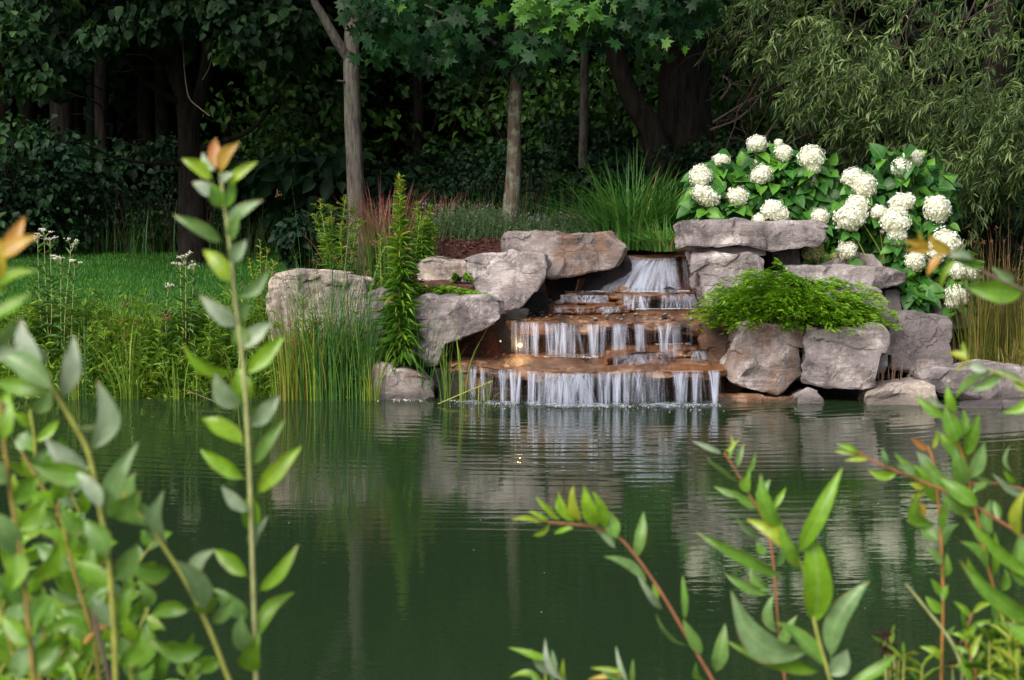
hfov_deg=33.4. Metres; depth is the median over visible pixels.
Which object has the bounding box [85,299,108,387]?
bank weed
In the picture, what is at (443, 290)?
juniper
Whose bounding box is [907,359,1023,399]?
long shore rock
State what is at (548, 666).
willow shoot
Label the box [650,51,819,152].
sapling
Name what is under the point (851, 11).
forest tree
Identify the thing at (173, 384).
rush clump
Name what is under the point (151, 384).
bank grass
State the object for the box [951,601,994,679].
willow shoot
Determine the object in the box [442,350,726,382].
fall ledge
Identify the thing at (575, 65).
sapling
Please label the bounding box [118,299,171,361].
sedge
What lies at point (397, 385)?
pinkish rock
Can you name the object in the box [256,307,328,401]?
rush clump
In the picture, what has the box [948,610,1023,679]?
spiky plant
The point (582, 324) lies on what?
fall ledge
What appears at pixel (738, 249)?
shim stone
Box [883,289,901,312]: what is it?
gap stone
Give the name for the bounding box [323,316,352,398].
bank weed
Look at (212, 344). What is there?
bank weed
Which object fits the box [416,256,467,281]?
pale back stone
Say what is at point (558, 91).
sapling
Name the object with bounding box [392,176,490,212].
shrub
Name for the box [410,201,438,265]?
goldenrod
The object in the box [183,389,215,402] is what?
dead reed
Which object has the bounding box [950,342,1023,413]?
willow shoot
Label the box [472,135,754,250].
arching grass clump
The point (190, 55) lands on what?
forest tree
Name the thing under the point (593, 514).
willow shoot
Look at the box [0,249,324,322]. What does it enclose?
lawn grass
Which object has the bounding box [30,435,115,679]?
willow shoot
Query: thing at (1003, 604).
broad leaf plant
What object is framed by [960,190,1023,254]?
shrub
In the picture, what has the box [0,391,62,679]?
willow shoot
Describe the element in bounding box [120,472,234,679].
willow shoot
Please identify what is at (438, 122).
forest tree
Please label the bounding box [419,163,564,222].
shrub
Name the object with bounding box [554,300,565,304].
cobble
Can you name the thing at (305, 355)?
bank weed
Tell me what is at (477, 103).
forest tree
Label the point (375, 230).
shrub
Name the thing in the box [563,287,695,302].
fall ledge
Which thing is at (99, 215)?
shrub
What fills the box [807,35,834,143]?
forest tree
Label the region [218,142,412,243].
shrub
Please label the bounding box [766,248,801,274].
back block
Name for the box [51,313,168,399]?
rush clump
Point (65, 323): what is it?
boneset
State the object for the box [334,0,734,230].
maple tree
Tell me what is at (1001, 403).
wet shore shelf
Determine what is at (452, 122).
forest tree
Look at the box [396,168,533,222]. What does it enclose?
grass tuft
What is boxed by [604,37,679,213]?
leaning tree
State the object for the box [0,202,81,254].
grass tuft
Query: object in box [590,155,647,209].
shrub
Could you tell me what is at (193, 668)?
willow shoot
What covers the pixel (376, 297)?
recessed block
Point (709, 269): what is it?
pillar block
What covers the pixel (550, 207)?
grass tuft
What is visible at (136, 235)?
grass tuft
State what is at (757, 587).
willow shoot
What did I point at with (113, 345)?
sedge
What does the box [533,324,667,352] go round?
waterfall
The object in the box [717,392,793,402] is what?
base ledge
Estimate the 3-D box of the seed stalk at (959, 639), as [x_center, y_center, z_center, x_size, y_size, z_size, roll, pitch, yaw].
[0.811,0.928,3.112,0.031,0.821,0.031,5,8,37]
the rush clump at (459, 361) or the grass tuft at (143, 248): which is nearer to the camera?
the rush clump at (459, 361)
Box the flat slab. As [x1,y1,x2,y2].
[781,264,905,288]
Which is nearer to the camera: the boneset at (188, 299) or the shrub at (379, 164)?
the boneset at (188, 299)
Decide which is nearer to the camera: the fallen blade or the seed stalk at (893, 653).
the seed stalk at (893, 653)
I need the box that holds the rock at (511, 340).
[492,307,530,353]
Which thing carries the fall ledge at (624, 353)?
on the fall ledge at (539, 366)
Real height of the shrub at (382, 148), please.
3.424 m
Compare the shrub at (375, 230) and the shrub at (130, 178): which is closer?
the shrub at (375, 230)
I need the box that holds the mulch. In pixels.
[374,218,635,322]
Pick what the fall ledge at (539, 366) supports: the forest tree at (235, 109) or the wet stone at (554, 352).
the wet stone at (554, 352)
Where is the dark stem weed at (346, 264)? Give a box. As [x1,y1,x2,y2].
[342,200,352,337]
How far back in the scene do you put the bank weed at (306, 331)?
15.23 m
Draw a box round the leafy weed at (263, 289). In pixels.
[247,239,276,322]
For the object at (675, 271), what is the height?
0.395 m
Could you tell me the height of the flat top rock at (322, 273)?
0.803 m
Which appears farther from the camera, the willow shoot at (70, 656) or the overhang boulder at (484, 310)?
the overhang boulder at (484, 310)
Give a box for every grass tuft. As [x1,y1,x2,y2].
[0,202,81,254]
[24,193,130,253]
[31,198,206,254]
[78,176,177,255]
[101,193,216,253]
[156,200,294,256]
[163,182,251,253]
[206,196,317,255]
[247,187,343,257]
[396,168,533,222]
[479,163,596,222]
[520,165,681,222]
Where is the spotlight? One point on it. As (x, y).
(519, 344)
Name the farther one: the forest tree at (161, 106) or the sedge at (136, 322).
the forest tree at (161, 106)
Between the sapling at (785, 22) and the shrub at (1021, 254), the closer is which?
the shrub at (1021, 254)
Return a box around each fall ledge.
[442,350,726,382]
[504,307,711,336]
[548,301,636,314]
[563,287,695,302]
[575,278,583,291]
[605,342,704,365]
[627,254,686,265]
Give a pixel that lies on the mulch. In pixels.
(472, 243)
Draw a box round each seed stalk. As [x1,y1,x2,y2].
[874,629,895,679]
[877,640,893,679]
[887,643,897,679]
[946,659,958,679]
[953,630,963,679]
[962,640,977,661]
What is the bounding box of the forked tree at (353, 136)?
[310,0,367,273]
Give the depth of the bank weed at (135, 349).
15.40 m
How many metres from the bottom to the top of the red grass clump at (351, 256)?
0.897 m
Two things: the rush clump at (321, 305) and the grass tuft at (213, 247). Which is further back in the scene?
the grass tuft at (213, 247)
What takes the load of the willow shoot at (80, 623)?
on the ground at (488, 345)
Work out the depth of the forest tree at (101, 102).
26.70 m
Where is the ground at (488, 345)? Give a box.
[0,229,1023,392]
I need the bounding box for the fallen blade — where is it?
[438,381,492,403]
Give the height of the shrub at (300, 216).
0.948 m
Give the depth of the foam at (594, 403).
14.79 m
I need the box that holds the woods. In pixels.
[15,32,1023,194]
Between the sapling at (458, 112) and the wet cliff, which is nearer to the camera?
the wet cliff
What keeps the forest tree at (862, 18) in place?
on the ground at (488, 345)
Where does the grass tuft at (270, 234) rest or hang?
on the ground at (488, 345)
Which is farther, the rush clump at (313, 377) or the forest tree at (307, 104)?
the forest tree at (307, 104)
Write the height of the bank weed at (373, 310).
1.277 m
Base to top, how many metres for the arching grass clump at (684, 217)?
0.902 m
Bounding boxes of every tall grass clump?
[924,231,1023,363]
[936,220,1023,362]
[983,240,1023,363]
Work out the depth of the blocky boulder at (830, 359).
14.91 m
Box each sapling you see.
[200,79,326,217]
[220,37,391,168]
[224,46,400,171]
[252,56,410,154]
[373,67,540,172]
[417,57,591,174]
[428,58,589,172]
[463,61,599,153]
[473,78,619,169]
[495,24,657,171]
[554,37,721,128]
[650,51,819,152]
[656,23,837,150]
[707,7,874,162]
[742,60,879,164]
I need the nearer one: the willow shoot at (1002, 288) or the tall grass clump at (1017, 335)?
the willow shoot at (1002, 288)
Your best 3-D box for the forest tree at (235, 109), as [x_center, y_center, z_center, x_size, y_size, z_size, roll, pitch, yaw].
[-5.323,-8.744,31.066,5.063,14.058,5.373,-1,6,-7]
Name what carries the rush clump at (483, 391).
on the water
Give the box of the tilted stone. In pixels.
[818,251,882,266]
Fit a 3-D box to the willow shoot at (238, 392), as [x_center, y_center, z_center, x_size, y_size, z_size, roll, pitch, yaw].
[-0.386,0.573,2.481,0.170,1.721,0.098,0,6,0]
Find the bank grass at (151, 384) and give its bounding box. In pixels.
[0,268,383,400]
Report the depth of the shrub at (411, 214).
22.46 m
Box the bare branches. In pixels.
[706,1,865,156]
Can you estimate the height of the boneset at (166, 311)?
0.855 m
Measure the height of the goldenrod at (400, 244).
1.893 m
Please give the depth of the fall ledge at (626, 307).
16.53 m
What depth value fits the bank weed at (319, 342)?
15.19 m
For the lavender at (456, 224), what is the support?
on the ground at (488, 345)
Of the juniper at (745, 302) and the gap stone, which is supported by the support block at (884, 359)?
the juniper at (745, 302)
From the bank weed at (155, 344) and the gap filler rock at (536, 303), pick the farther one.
the gap filler rock at (536, 303)
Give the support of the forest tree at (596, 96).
on the ground at (488, 345)
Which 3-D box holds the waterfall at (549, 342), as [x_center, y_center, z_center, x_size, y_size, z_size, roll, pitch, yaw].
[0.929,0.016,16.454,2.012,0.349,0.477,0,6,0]
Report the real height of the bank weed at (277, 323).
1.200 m
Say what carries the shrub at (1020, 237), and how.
on the ground at (488, 345)
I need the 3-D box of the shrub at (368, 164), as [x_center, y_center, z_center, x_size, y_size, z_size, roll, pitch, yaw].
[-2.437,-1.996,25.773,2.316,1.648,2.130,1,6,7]
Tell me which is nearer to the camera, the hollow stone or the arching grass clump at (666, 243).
the hollow stone
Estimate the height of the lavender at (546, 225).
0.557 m
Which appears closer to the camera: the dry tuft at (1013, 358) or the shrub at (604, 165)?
the dry tuft at (1013, 358)
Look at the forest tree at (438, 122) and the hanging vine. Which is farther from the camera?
the forest tree at (438, 122)
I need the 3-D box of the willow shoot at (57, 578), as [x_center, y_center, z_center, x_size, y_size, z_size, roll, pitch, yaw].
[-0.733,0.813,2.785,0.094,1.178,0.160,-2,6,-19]
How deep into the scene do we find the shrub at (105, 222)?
25.28 m
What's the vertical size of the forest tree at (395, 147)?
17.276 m
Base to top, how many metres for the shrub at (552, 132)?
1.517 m
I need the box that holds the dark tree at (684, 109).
[571,0,805,217]
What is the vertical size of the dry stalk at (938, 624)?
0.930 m
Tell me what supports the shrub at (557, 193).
on the ground at (488, 345)
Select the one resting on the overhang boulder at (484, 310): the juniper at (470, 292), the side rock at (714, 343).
the juniper at (470, 292)
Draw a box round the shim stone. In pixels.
[688,246,765,255]
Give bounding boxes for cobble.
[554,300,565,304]
[577,299,587,304]
[595,300,608,304]
[615,300,624,304]
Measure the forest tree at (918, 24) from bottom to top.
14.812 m
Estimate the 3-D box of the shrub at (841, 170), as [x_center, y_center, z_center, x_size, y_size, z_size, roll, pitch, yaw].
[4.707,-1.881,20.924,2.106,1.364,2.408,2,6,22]
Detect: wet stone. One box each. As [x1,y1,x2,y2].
[548,350,560,354]
[614,285,630,292]
[661,286,676,292]
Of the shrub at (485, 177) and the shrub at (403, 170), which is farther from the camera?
the shrub at (403, 170)
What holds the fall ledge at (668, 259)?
on the ground at (488, 345)
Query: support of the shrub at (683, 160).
on the ground at (488, 345)
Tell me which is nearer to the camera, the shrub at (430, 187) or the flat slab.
the flat slab
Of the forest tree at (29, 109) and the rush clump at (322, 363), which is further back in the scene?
the forest tree at (29, 109)
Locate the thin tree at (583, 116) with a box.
[578,51,588,172]
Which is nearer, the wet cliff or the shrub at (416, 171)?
the wet cliff
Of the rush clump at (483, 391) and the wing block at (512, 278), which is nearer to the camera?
the rush clump at (483, 391)
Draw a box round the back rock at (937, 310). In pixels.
[933,303,972,328]
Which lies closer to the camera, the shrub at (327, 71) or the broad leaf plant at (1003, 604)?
the broad leaf plant at (1003, 604)
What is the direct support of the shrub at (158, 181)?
on the ground at (488, 345)
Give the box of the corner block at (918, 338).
[886,309,952,372]
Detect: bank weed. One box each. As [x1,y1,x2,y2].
[0,300,36,377]
[17,277,47,341]
[76,319,95,394]
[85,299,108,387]
[96,326,133,394]
[111,281,145,390]
[123,297,149,394]
[133,288,169,395]
[150,318,190,395]
[187,326,214,396]
[195,298,219,391]
[211,322,237,378]
[218,277,253,373]
[273,321,294,398]
[292,297,315,390]
[298,326,317,392]
[307,349,338,398]
[308,307,330,397]
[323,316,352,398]
[337,346,356,399]
[346,311,369,397]
[361,282,385,380]
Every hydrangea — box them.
[676,134,844,245]
[800,143,989,317]
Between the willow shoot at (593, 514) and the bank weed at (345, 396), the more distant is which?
the bank weed at (345, 396)
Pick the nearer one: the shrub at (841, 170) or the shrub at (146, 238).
the shrub at (841, 170)
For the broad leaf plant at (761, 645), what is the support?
on the ground at (488, 345)
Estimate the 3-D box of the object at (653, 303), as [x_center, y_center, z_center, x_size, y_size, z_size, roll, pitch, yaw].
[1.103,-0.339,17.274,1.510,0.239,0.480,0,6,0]
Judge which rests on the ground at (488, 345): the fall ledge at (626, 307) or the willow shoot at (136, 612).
the willow shoot at (136, 612)
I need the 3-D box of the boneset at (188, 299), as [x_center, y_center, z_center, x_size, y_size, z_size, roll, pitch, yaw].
[-2.965,-0.229,15.641,0.364,1.181,0.434,4,7,34]
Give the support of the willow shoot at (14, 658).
on the ground at (488, 345)
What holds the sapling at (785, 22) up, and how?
on the ground at (488, 345)
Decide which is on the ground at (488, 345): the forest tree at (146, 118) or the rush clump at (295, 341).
the forest tree at (146, 118)
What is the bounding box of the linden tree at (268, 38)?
[0,0,333,265]
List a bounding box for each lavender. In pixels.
[408,198,537,247]
[468,204,539,234]
[474,207,605,237]
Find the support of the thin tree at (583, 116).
on the ground at (488, 345)
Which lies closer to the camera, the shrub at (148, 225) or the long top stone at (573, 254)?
the long top stone at (573, 254)
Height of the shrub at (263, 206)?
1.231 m
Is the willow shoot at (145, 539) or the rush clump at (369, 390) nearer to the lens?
the willow shoot at (145, 539)
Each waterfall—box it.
[453,373,724,397]
[510,372,717,403]
[528,328,698,351]
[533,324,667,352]
[606,261,668,288]
[632,295,690,307]
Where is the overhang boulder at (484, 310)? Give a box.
[407,291,506,366]
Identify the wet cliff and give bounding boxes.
[550,254,632,300]
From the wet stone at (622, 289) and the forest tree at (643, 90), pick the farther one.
the forest tree at (643, 90)
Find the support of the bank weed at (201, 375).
on the ground at (488, 345)
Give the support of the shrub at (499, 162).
on the ground at (488, 345)
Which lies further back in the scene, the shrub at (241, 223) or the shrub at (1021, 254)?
the shrub at (241, 223)
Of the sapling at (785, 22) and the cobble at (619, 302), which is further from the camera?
the sapling at (785, 22)
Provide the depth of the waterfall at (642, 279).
17.01 m
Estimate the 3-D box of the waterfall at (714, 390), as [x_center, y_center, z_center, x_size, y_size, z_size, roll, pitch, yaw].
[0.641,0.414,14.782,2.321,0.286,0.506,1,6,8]
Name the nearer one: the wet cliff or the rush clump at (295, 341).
the rush clump at (295, 341)
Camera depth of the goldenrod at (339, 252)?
16.54 m
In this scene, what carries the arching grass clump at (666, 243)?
on the ground at (488, 345)
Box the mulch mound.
[415,280,474,294]
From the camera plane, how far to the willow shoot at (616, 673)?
2.98 m
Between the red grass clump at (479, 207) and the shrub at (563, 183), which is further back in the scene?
the shrub at (563, 183)
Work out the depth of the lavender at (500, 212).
18.16 m
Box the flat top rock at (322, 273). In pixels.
[266,268,374,351]
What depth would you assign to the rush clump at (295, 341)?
15.05 m
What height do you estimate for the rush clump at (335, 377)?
1.456 m
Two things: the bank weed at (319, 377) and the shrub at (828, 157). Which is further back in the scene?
the shrub at (828, 157)
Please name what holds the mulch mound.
on the ground at (488, 345)
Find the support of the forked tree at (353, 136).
on the ground at (488, 345)
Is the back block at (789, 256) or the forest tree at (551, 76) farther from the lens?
the forest tree at (551, 76)
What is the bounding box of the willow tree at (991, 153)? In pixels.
[663,0,1023,282]
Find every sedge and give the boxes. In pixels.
[79,327,140,388]
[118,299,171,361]
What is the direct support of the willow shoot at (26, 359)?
on the ground at (488, 345)
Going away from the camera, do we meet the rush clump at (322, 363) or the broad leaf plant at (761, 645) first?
the broad leaf plant at (761, 645)
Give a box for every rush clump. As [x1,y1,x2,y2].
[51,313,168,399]
[61,333,83,400]
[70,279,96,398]
[149,357,197,400]
[175,344,235,400]
[211,339,270,398]
[240,249,406,402]
[240,252,354,400]
[245,174,398,398]
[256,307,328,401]
[260,247,318,399]
[261,290,352,401]
[263,217,396,401]
[279,238,415,400]
[280,228,455,401]
[334,332,422,400]
[385,267,472,399]
[431,306,497,401]
[431,315,469,400]
[458,368,509,402]
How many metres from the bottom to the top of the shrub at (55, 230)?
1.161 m
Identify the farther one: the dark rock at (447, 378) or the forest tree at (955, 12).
the forest tree at (955, 12)
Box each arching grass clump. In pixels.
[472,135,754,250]
[582,166,689,242]
[619,217,687,251]
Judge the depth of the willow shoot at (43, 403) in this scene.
2.52 m
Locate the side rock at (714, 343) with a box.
[697,322,744,392]
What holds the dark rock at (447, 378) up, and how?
on the ground at (488, 345)
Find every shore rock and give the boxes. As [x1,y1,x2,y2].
[857,377,938,404]
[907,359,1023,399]
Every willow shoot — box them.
[0,216,37,360]
[0,318,145,679]
[0,388,58,660]
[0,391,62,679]
[0,431,113,679]
[0,519,36,677]
[0,589,53,679]
[7,580,69,679]
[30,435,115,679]
[32,491,78,679]
[38,534,117,679]
[79,529,171,679]
[83,607,110,679]
[103,579,173,679]
[106,580,165,679]
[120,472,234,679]
[168,633,214,679]
[173,138,301,679]
[508,638,565,679]
[511,486,728,679]
[587,647,634,679]
[692,436,796,679]
[835,443,1023,537]
[904,232,1023,303]
[907,434,958,679]
[915,385,1012,656]
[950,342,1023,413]
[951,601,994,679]
[973,447,1023,495]
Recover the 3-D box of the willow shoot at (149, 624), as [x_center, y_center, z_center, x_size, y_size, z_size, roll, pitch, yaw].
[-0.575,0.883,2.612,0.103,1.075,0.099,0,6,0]
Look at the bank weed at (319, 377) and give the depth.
15.16 m
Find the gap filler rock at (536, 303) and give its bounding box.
[523,282,548,313]
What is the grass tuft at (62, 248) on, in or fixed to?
on the ground at (488, 345)
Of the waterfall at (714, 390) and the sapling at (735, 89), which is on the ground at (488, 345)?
the sapling at (735, 89)
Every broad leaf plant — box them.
[695,467,898,679]
[959,490,1023,644]
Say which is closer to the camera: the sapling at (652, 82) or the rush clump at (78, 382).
the rush clump at (78, 382)
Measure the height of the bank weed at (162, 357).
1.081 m
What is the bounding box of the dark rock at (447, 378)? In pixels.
[432,366,464,396]
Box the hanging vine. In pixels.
[182,38,213,115]
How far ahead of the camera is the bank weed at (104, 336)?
15.30 m
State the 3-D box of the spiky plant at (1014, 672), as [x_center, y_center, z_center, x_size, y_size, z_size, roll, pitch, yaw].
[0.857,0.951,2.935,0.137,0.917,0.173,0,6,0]
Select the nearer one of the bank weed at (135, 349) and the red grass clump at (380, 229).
the bank weed at (135, 349)
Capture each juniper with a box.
[406,281,469,296]
[446,288,490,294]
[449,271,473,282]
[683,267,902,336]
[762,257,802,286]
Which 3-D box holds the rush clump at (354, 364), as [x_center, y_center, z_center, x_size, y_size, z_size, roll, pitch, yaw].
[-1.317,-0.223,15.118,1.763,1.592,1.190,0,6,0]
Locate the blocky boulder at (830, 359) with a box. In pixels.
[797,321,890,389]
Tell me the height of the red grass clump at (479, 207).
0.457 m
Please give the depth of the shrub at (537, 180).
22.42 m
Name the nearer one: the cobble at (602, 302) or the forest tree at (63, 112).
the cobble at (602, 302)
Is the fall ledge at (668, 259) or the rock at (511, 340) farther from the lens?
the fall ledge at (668, 259)
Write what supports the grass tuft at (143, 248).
on the ground at (488, 345)
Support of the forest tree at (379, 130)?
on the ground at (488, 345)
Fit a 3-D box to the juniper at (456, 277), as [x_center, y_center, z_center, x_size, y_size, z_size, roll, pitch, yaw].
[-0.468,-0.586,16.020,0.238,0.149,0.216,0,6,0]
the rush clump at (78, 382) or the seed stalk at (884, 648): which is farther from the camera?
the rush clump at (78, 382)
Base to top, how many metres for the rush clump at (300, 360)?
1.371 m
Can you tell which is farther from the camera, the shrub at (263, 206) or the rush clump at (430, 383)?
the shrub at (263, 206)
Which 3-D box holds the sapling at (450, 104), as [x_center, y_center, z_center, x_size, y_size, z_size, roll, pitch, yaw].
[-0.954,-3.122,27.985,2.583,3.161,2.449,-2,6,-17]
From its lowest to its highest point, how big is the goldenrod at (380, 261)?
0.670 m
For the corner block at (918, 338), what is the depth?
15.56 m
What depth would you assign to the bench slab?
16.14 m
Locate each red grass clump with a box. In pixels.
[302,221,388,282]
[311,170,456,277]
[408,188,484,227]
[458,200,498,214]
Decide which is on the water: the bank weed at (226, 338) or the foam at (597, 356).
the foam at (597, 356)
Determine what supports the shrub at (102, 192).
on the ground at (488, 345)
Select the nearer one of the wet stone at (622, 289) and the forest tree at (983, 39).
the wet stone at (622, 289)
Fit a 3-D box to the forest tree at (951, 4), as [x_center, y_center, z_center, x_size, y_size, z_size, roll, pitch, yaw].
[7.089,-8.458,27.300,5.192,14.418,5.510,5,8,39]
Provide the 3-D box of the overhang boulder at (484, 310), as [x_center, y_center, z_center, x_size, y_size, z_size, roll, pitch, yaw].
[-0.525,-0.112,15.763,0.953,0.700,0.924,0,6,0]
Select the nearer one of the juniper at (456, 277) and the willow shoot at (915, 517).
the willow shoot at (915, 517)
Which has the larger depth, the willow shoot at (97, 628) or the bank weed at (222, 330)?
the bank weed at (222, 330)
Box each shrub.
[0,110,168,255]
[0,141,147,254]
[0,181,94,255]
[3,178,133,251]
[50,137,177,234]
[53,179,162,248]
[67,191,213,247]
[81,193,223,253]
[94,205,177,250]
[110,147,217,218]
[121,127,267,242]
[140,138,296,190]
[145,176,253,250]
[204,165,275,243]
[207,199,265,249]
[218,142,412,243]
[219,204,290,249]
[268,206,346,268]
[291,205,415,263]
[295,152,390,171]
[322,214,413,245]
[325,194,450,216]
[345,160,409,204]
[369,162,470,205]
[372,165,428,212]
[386,200,455,247]
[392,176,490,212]
[402,143,575,194]
[409,138,607,191]
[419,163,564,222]
[423,171,470,184]
[470,173,555,218]
[520,165,593,219]
[520,172,604,221]
[521,113,634,171]
[563,150,647,221]
[569,124,644,171]
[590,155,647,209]
[625,128,817,205]
[672,144,850,176]
[791,141,860,176]
[821,133,969,232]
[934,192,1023,258]
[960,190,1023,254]
[963,203,1023,283]
[1013,195,1023,267]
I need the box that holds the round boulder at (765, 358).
[720,318,804,395]
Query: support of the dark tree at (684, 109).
on the ground at (488, 345)
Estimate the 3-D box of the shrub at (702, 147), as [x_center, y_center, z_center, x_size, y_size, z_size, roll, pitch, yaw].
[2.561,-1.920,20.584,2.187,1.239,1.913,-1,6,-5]
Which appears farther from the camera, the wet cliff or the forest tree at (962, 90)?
the forest tree at (962, 90)
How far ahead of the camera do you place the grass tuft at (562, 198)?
21.11 m
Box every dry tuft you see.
[877,359,921,380]
[961,337,1023,365]
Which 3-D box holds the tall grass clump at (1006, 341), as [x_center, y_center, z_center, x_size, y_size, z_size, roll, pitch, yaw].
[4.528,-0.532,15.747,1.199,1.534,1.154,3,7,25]
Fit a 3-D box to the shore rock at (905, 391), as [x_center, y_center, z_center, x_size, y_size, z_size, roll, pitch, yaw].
[3.410,0.477,15.075,0.708,0.302,0.664,0,6,0]
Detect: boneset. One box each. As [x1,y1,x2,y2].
[24,227,67,358]
[43,238,86,379]
[152,282,177,366]
[168,250,205,371]
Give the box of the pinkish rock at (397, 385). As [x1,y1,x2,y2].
[368,361,435,399]
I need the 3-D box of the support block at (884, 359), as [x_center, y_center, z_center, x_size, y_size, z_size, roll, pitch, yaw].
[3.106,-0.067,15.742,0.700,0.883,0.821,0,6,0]
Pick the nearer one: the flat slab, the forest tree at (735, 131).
the flat slab
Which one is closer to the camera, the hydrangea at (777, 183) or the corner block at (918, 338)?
the corner block at (918, 338)
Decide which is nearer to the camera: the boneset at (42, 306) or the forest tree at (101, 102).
the boneset at (42, 306)
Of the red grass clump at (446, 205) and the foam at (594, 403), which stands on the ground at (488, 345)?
the red grass clump at (446, 205)
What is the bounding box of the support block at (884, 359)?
[815,286,890,373]
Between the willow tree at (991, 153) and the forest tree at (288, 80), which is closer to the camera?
the willow tree at (991, 153)
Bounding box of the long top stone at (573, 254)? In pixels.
[500,230,627,279]
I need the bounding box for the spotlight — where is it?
[517,342,522,347]
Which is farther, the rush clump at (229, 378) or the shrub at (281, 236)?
the shrub at (281, 236)
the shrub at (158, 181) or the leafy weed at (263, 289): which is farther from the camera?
the shrub at (158, 181)
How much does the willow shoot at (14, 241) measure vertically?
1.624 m
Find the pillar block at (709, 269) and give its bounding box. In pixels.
[685,250,767,317]
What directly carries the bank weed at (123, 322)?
on the ground at (488, 345)
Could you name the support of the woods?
on the ground at (488, 345)
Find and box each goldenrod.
[310,194,366,273]
[372,173,428,382]
[374,233,386,285]
[400,211,424,369]
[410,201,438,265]
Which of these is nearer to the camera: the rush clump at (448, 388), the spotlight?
the rush clump at (448, 388)
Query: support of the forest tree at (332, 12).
on the ground at (488, 345)
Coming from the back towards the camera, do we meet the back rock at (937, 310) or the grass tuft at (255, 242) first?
the grass tuft at (255, 242)
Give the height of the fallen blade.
0.170 m
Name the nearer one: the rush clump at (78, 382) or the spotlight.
the rush clump at (78, 382)
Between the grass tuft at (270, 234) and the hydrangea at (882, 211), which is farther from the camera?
the grass tuft at (270, 234)
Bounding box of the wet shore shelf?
[942,398,1023,407]
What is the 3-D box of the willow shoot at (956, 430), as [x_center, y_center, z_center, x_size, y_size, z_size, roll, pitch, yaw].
[0.865,0.717,3.191,0.242,1.285,0.094,-1,6,-5]
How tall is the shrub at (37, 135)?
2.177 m
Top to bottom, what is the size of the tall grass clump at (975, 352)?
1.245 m
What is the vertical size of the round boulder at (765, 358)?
0.678 m
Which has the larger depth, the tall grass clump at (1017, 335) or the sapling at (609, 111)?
the sapling at (609, 111)
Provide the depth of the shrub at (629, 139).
24.73 m
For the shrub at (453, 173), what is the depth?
25.28 m
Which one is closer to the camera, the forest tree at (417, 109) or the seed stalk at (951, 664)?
the seed stalk at (951, 664)
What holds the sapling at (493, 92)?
on the ground at (488, 345)
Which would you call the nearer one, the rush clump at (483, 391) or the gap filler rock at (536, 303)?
the rush clump at (483, 391)
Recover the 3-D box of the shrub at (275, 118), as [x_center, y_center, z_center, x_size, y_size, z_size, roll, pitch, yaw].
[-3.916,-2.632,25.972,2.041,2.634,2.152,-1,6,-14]
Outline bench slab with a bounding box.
[673,217,828,251]
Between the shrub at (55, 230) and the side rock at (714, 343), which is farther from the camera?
the shrub at (55, 230)
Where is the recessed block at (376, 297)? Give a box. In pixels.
[364,285,398,357]
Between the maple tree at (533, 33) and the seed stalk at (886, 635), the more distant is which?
the maple tree at (533, 33)
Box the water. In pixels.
[0,393,1023,679]
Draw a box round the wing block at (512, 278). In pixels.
[464,249,551,309]
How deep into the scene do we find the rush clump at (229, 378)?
15.14 m
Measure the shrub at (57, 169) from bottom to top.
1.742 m
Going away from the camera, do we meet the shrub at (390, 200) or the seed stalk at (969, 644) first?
the seed stalk at (969, 644)
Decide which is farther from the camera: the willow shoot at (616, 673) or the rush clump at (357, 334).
the rush clump at (357, 334)
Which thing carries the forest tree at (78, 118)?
on the ground at (488, 345)
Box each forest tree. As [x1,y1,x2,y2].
[0,0,214,246]
[0,23,81,144]
[3,10,122,146]
[8,0,256,155]
[18,11,137,143]
[45,45,137,145]
[82,0,227,154]
[119,29,256,156]
[124,22,363,143]
[128,0,342,151]
[233,0,460,155]
[245,60,317,122]
[256,0,498,172]
[284,0,498,172]
[318,6,528,170]
[360,42,446,169]
[365,5,533,172]
[366,64,445,169]
[438,0,626,153]
[532,46,635,126]
[558,46,612,134]
[627,0,876,148]
[634,29,723,108]
[706,3,909,132]
[725,0,813,148]
[755,0,956,163]
[785,0,1023,148]
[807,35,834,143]
[857,13,953,144]
[871,4,1023,103]
[902,3,982,177]
[943,2,976,49]
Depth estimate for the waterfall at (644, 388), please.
15.26 m
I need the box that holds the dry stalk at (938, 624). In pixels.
[905,583,967,679]
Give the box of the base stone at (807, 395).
[789,387,824,402]
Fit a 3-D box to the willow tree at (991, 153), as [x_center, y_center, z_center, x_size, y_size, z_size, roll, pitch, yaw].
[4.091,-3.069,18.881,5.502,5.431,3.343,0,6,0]
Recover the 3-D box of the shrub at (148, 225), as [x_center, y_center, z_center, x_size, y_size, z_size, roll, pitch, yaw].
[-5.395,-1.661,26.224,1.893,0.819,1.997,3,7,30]
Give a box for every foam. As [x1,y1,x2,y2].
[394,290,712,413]
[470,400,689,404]
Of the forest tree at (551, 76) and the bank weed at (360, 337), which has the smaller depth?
the bank weed at (360, 337)
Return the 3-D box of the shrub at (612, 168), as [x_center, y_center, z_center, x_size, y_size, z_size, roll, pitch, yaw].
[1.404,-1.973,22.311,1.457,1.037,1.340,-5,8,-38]
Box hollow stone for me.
[820,387,858,394]
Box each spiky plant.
[871,625,945,679]
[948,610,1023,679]
[982,622,1023,679]
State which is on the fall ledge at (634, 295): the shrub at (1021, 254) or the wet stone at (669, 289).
the wet stone at (669, 289)
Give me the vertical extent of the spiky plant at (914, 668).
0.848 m
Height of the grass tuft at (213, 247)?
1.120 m
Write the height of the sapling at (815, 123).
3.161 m

